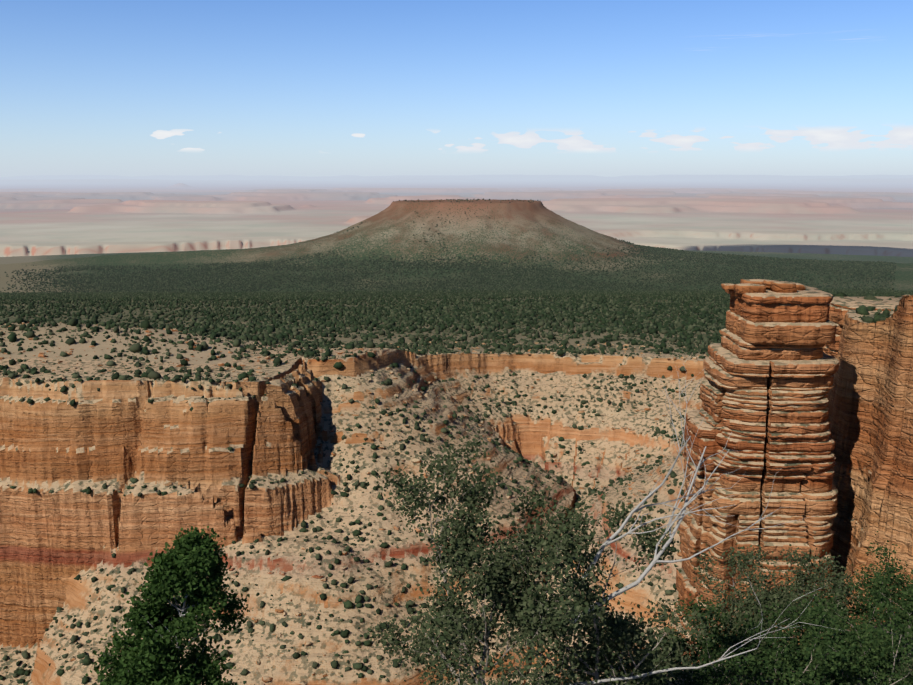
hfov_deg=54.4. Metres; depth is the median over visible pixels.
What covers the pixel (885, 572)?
shrub
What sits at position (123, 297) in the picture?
forest trees
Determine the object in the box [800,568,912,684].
shrub
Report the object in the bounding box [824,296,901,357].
rock ledge
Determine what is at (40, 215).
desert terrain
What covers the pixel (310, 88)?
sky
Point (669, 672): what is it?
shrub
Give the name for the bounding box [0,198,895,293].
distant forest trees
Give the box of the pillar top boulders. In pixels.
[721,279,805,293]
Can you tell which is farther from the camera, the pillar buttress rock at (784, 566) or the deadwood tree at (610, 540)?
the pillar buttress rock at (784, 566)
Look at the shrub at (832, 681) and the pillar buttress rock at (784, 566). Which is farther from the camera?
the pillar buttress rock at (784, 566)
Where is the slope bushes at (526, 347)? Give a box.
[0,319,719,684]
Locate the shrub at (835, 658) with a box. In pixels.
[682,595,862,684]
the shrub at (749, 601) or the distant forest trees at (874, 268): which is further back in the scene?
the distant forest trees at (874, 268)
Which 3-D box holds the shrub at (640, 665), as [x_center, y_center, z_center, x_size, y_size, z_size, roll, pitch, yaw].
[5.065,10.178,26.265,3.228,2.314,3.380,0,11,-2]
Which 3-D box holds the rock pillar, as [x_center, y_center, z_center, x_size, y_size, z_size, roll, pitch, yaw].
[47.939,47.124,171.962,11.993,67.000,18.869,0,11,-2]
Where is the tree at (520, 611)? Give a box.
[367,430,728,684]
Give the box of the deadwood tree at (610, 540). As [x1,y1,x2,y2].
[569,368,842,684]
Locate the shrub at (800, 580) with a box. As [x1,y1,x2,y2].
[750,541,860,672]
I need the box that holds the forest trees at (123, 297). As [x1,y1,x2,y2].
[0,290,912,306]
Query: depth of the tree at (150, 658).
20.96 m
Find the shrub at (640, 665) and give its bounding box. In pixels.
[576,652,681,684]
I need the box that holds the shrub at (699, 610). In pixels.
[633,593,747,684]
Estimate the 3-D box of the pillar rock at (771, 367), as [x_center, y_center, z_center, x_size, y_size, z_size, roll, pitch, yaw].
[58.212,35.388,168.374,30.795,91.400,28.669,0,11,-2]
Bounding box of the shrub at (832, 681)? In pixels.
[782,666,862,684]
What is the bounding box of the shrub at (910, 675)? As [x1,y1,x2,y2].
[852,648,912,684]
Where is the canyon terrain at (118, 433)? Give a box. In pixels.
[0,199,912,684]
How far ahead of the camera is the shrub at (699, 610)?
28.25 m
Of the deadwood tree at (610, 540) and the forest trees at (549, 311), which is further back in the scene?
the forest trees at (549, 311)
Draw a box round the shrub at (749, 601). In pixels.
[691,543,815,684]
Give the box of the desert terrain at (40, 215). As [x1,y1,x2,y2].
[0,175,912,256]
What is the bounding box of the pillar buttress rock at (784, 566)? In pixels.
[747,557,819,644]
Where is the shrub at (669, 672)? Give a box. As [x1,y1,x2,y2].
[583,634,707,684]
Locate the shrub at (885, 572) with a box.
[833,531,912,656]
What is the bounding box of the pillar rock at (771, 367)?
[682,285,838,646]
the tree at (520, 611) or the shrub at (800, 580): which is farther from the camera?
the shrub at (800, 580)
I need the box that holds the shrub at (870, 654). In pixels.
[752,588,912,684]
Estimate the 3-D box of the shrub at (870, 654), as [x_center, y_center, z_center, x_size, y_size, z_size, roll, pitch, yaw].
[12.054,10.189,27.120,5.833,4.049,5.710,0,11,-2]
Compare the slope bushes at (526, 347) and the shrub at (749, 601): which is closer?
the shrub at (749, 601)
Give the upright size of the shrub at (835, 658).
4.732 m
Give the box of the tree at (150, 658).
[85,525,252,684]
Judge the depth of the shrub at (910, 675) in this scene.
27.85 m
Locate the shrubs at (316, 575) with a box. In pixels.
[0,295,904,684]
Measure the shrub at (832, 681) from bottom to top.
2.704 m
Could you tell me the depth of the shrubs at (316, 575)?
336.74 m
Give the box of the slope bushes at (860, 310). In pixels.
[56,292,903,684]
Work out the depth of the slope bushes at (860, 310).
259.05 m
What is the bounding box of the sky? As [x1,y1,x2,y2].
[0,0,912,176]
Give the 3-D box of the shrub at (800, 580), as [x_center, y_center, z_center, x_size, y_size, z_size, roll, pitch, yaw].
[13.054,9.611,33.555,4.031,4.582,5.468,6,12,27]
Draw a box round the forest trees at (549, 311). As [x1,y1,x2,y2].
[0,297,729,390]

